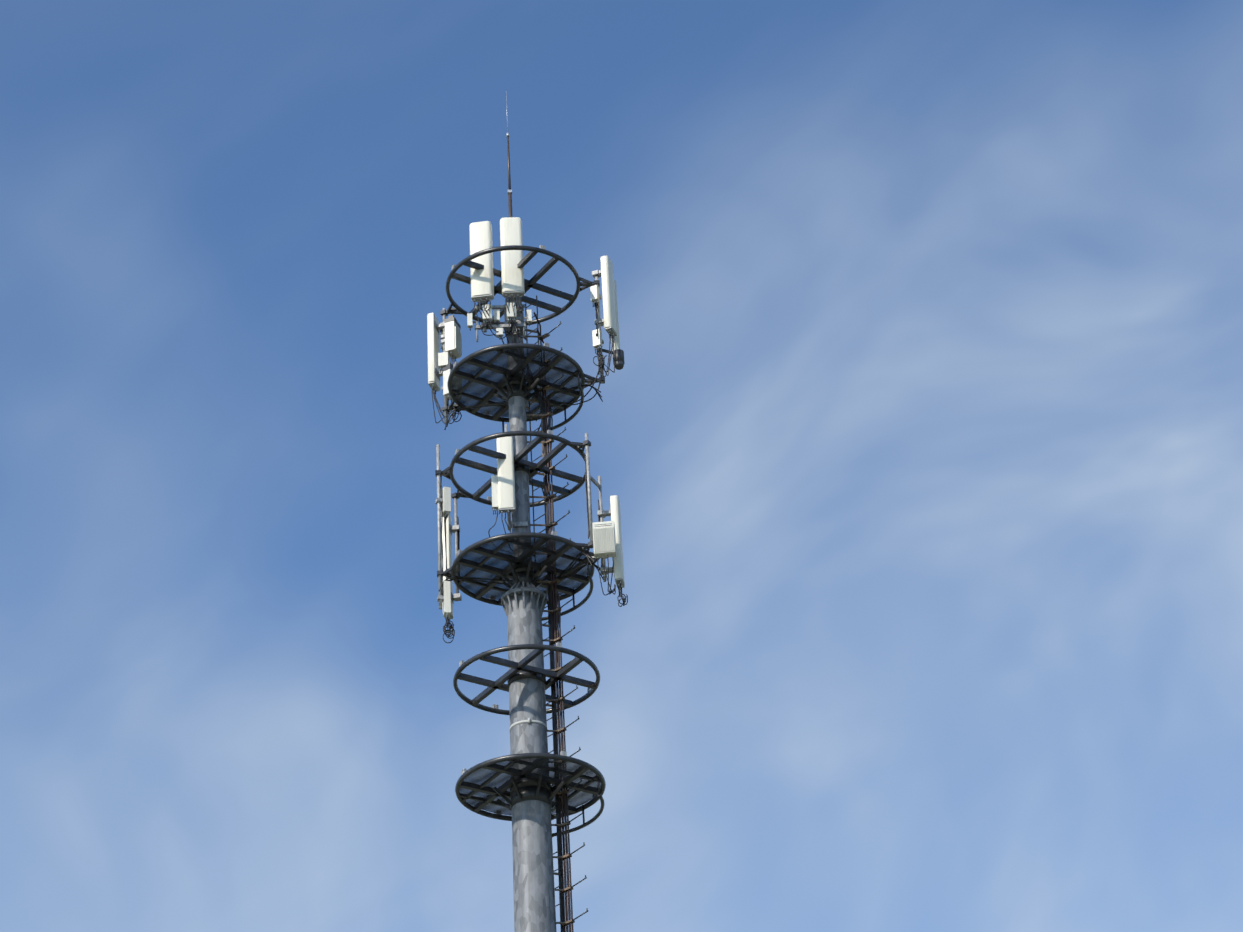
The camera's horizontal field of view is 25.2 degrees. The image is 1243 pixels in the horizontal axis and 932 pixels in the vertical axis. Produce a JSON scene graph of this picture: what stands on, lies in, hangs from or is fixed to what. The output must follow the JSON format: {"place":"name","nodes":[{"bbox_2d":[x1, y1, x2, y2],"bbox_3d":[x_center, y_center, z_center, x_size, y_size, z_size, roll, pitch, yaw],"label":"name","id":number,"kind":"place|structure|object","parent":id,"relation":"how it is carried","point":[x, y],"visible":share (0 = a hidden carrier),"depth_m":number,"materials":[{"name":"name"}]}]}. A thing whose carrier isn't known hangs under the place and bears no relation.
{"place":"outdoors","nodes":[
{"label":"outdoors","id":0,"kind":"place"},
{"bbox_2d":[0,0,1242,931],"label":"sky","id":1,"kind":"structure","parent":0,"point":[918,436],"materials":[{"name":"blue"}]},
{"bbox_3d":[-0.431,23.185,33.571,2.400,0.400,2.400,-2,-32,-2],"label":"pole footing","id":2,"kind":"object","parent":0,"visible":0},
{"bbox_2d":[501,297,556,931],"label":"tower pole","id":3,"kind":"object","parent":2,"relation":"on","point":[523,604],"visible":0.81,"depth_m":45.13,"materials":[{"name":"metal"}]},
{"bbox_2d":[467,297,531,341],"bbox_3d":[-2.196,-3.150,49.729,1.140,2.310,0.310,-2,-32,-2],"label":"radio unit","id":4,"kind":"object","parent":3,"relation":"attached to","point":[520,322],"visible":0.6,"depth_m":49.23,"materials":[{"name":"metal"}]},
{"bbox_2d":[469,221,493,304],"bbox_3d":[-2.493,-3.575,49.767,0.400,1.780,0.320,-7,-32,5],"label":"panel antenna","id":5,"kind":"object","parent":4,"relation":"attached to","point":[482,284],"visible":1,"depth_m":49.61,"materials":[{"name":"grey plastic"}]},
{"bbox_2d":[481,304,491,325],"bbox_3d":[-2.389,-2.643,49.237,0.195,0.450,0.200,-5,-32,3],"label":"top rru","id":6,"kind":"object","parent":4,"relation":"attached to","point":[489,317],"visible":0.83,"depth_m":49.15,"materials":[{"name":"silver metal"}]},
{"bbox_2d":[506,303,516,323],"bbox_3d":[-1.942,-2.678,49.260,0.185,0.450,0.200,0,-32,-6],"label":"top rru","id":7,"kind":"object","parent":4,"relation":"attached to","point":[511,313],"visible":0.79,"depth_m":49.17,"materials":[{"name":"silver metal"}]},
{"bbox_2d":[500,217,524,300],"bbox_3d":[-1.960,-3.653,49.815,0.400,1.790,0.320,-1,-32,-3],"label":"panel antenna","id":8,"kind":"object","parent":4,"relation":"attached to","point":[512,275],"visible":0.98,"depth_m":49.65,"materials":[{"name":"grey plastic"}]},
{"bbox_2d":[432,299,627,662],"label":"jumper cables","id":9,"kind":"object","parent":4,"relation":"attached to","point":[449,625],"visible":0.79,"depth_m":48.86,"materials":[{"name":"black plastic"}]},
{"bbox_2d":[506,92,512,216],"bbox_3d":[-2.074,-5.313,51.408,0.120,4.180,0.120,-2,-32,-2],"label":"lightning rod","id":10,"kind":"object","parent":3,"relation":"on","point":[509,190],"visible":0.48,"depth_m":51.38,"materials":[{"name":"grey metal"}]},
{"bbox_2d":[446,245,579,324],"bbox_3d":[-1.954,-3.230,50.104,2.432,0.220,2.432,-2,-32,-2],"label":"guard ring","id":11,"kind":"object","parent":3,"relation":"attached to","point":[540,273],"visible":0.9,"depth_m":49.88,"materials":[{"name":"black paint"}]},
{"bbox_2d":[447,343,584,436],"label":"platform","id":12,"kind":"structure","parent":3,"relation":"attached to","point":[498,373],"depth_m":48.80,"materials":[{"name":"black paint"}]},
{"bbox_2d":[440,304,464,422],"bbox_3d":[-3.058,-1.853,50.032,0.378,2.500,0.426,-19,-35,24],"label":"pipe","id":13,"kind":"object","parent":12,"relation":"on","point":[447,407],"visible":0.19,"depth_m":50.23,"materials":[{"name":"metal"}]},
{"bbox_2d":[427,313,444,393],"bbox_3d":[-3.303,-2.028,50.259,0.350,1.660,0.330,-10,-33,11],"label":"antenna","id":14,"kind":"object","parent":13,"relation":"attached to","point":[434,326],"visible":0.92,"depth_m":50.18,"materials":[{"name":"grey plastic"}]},
{"bbox_2d":[440,329,444,350],"bbox_3d":[-3.192,-2.322,50.483,0.204,0.625,0.233,-10,-33,11],"label":"mounting bracket","id":15,"kind":"object","parent":13,"relation":"attached to","point":[442,335],"visible":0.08,"depth_m":50.44,"materials":[{"name":"silver metal"}]},
{"bbox_2d":[438,352,448,372],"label":"remote radio unit","id":16,"kind":"object","parent":13,"relation":"attached to","point":[443,359],"visible":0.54,"depth_m":49.97,"materials":[{"name":"silver metal"}]},
{"bbox_2d":[441,363,454,402],"bbox_3d":[-3.071,-1.441,49.788,0.304,0.785,0.326,-22,-37,28],"label":"remote radio unit","id":17,"kind":"object","parent":13,"relation":"attached to","point":[447,369],"visible":0.27,"depth_m":49.69,"materials":[{"name":"silver metal"}]},
{"bbox_2d":[441,315,461,361],"bbox_3d":[-3.099,-2.287,50.340,0.324,0.905,0.306,-13,-33,15],"label":"remote radio unit","id":18,"kind":"object","parent":13,"relation":"attached to","point":[452,340],"visible":1,"depth_m":50.23,"materials":[{"name":"silver metal"}]},
{"bbox_2d":[579,275,604,387],"bbox_3d":[-0.552,-2.469,49.629,0.408,2.370,0.427,-2,-32,-2],"label":"pipe","id":19,"kind":"object","parent":12,"relation":"on","point":[585,284],"visible":0.52,"depth_m":49.71,"materials":[{"name":"metal"}]},
{"bbox_2d":[590,285,601,306],"bbox_3d":[-0.452,-3.025,49.919,0.130,0.450,0.210,-16,-34,20],"label":"remote radio unit","id":20,"kind":"object","parent":19,"relation":"attached to","point":[595,294],"visible":1,"depth_m":49.84,"materials":[{"name":"silver metal"}]},
{"bbox_2d":[592,329,603,352],"bbox_3d":[-0.404,-2.196,49.399,0.140,0.490,0.210,-16,-34,20],"label":"remote radio unit","id":21,"kind":"object","parent":19,"relation":"attached to","point":[598,341],"visible":1,"depth_m":49.32,"materials":[{"name":"silver metal"}]},
{"bbox_2d":[592,256,616,340],"bbox_3d":[-0.319,-2.976,49.896,0.350,1.730,0.310,-14,-34,17],"label":"antenna","id":22,"kind":"object","parent":19,"relation":"attached to","point":[605,274],"visible":0.94,"depth_m":49.77,"materials":[{"name":"grey plastic"}]},
{"bbox_2d":[602,349,624,369],"bbox_3d":[-0.157,-1.920,49.390,0.456,0.330,0.196,17,-38,-30],"label":"dark unit","id":23,"kind":"object","parent":19,"relation":"attached to","point":[618,358],"visible":0.88,"depth_m":49.39,"materials":[{"name":"grey plastic"}]},
{"bbox_2d":[611,280,619,357],"bbox_3d":[-0.121,-2.569,50.074,0.110,1.770,0.250,3,-33,-10],"label":"panel antenna","id":24,"kind":"object","parent":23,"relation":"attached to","point":[617,342],"visible":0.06,"depth_m":49.91,"materials":[{"name":"grey plastic"}]},
{"bbox_2d":[504,424,527,529],"bbox_3d":[-1.820,0.234,47.734,0.364,2.110,0.166,8,-34,-17],"label":"pipe","id":25,"kind":"object","parent":3,"relation":"attached to","point":[519,524],"visible":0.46,"depth_m":47.23,"materials":[{"name":"metal"}]},
{"bbox_2d":[496,437,515,517],"bbox_3d":[-1.974,0.230,47.543,0.290,1.590,0.250,-2,-32,-2],"label":"antenna","id":26,"kind":"object","parent":25,"relation":"attached to","point":[506,485],"visible":0.98,"depth_m":47.43,"materials":[{"name":"grey plastic"}]},
{"bbox_2d":[491,475,499,514],"bbox_3d":[-2.039,0.506,47.394,0.376,0.770,0.141,8,-34,-18],"label":"box","id":27,"kind":"object","parent":26,"relation":"attached to","point":[494,481],"visible":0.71,"depth_m":47.32,"materials":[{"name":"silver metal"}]},
{"bbox_2d":[449,430,585,506],"bbox_3d":[-1.763,0.072,48.037,2.432,0.220,2.432,-2,-32,-2],"label":"guard ring","id":28,"kind":"object","parent":3,"relation":"attached to","point":[520,464],"visible":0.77,"depth_m":47.79,"materials":[{"name":"black paint"}]},
{"bbox_2d":[451,531,594,620],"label":"platform","id":29,"kind":"structure","parent":3,"relation":"attached to","point":[529,557],"depth_m":46.76,"materials":[{"name":"black paint"}]},
{"bbox_2d":[435,444,451,608],"bbox_3d":[-3.011,1.010,47.449,0.300,3.250,0.423,-2,-32,-2],"label":"tall pipe","id":30,"kind":"object","parent":29,"relation":"on","point":[439,473],"visible":0.94,"depth_m":47.43,"materials":[{"name":"metal"}]},
{"bbox_2d":[435,487,450,521],"bbox_3d":[-3.071,0.651,47.700,0.230,0.630,0.220,9,-34,-18],"label":"remote radio unit","id":31,"kind":"object","parent":30,"relation":"attached to","point":[445,499],"visible":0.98,"depth_m":47.65,"materials":[{"name":"silver metal"}]},
{"bbox_2d":[437,581,450,620],"bbox_3d":[-2.984,2.270,46.672,0.210,0.750,0.160,3,-33,-10],"label":"antenna panel","id":32,"kind":"object","parent":30,"relation":"attached to","point":[446,599],"visible":0.94,"depth_m":46.63,"materials":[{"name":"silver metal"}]},
{"bbox_2d":[451,490,467,592],"bbox_3d":[-2.783,1.339,48.094,0.280,2.055,0.422,-22,-36,27],"label":"short pipe","id":33,"kind":"object","parent":29,"relation":"attached to","point":[455,496],"visible":0.42,"depth_m":48.38,"materials":[{"name":"metal"}]},
{"bbox_2d":[442,514,461,621],"bbox_3d":[-2.931,1.746,47.915,0.310,2.150,0.280,-7,-32,5],"label":"panel antenna","id":34,"kind":"object","parent":33,"relation":"attached to","point":[450,528],"visible":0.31,"depth_m":47.96,"materials":[{"name":"grey plastic"}]},
{"bbox_2d":[571,433,593,553],"bbox_3d":[-0.629,0.428,46.980,0.300,2.235,0.423,-21,-36,26],"label":"pipe","id":35,"kind":"object","parent":29,"relation":"on","point":[586,444],"visible":0.96,"depth_m":46.90,"materials":[{"name":"metal"}]},
{"bbox_2d":[592,521,615,561],"bbox_3d":[-0.280,1.284,46.290,0.360,0.750,0.294,-5,-32,3],"label":"remote radio unit","id":36,"kind":"object","parent":35,"relation":"attached to","point":[604,542],"visible":1,"depth_m":46.18,"materials":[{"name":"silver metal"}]},
{"bbox_2d":[588,476,605,581],"bbox_3d":[-0.433,1.073,46.986,0.320,2.060,0.424,-11,-33,12],"label":"pipe","id":37,"kind":"object","parent":29,"relation":"on","point":[600,519],"visible":0.29,"depth_m":47.04,"materials":[{"name":"metal"}]},
{"bbox_2d":[590,475,600,487],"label":"link bars","id":38,"kind":"object","parent":37,"relation":"attached to","point":[594,481],"visible":0.43,"depth_m":47.23,"materials":[{"name":"metal"}]},
{"bbox_2d":[597,495,624,592],"bbox_3d":[-0.182,1.334,46.766,0.380,1.780,0.310,-7,-32,5],"label":"antenna","id":39,"kind":"object","parent":37,"relation":"attached to","point":[614,512],"visible":0.96,"depth_m":46.64,"materials":[{"name":"grey plastic"}]},
{"bbox_2d":[453,642,599,714],"bbox_3d":[-1.563,3.543,45.865,2.432,0.220,2.432,-2,-32,-2],"label":"guard ring","id":40,"kind":"object","parent":3,"relation":"attached to","point":[521,669],"visible":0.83,"depth_m":45.62,"materials":[{"name":"black paint"}]},
{"bbox_2d":[455,751,605,835],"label":"platform","id":41,"kind":"structure","parent":3,"relation":"attached to","point":[500,787],"depth_m":44.56,"materials":[{"name":"black paint"}]},
{"bbox_2d":[524,296,561,931],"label":"climbing ladder","id":42,"kind":"object","parent":3,"relation":"attached to","point":[530,479],"visible":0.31,"depth_m":48.17,"materials":[{"name":"metal"}]},
{"bbox_2d":[525,312,587,931],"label":"feeder cables and step pegs","id":43,"kind":"object","parent":3,"relation":"attached to","point":[562,857],"visible":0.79,"depth_m":45.80,"materials":[{"name":"black"}]}
]}

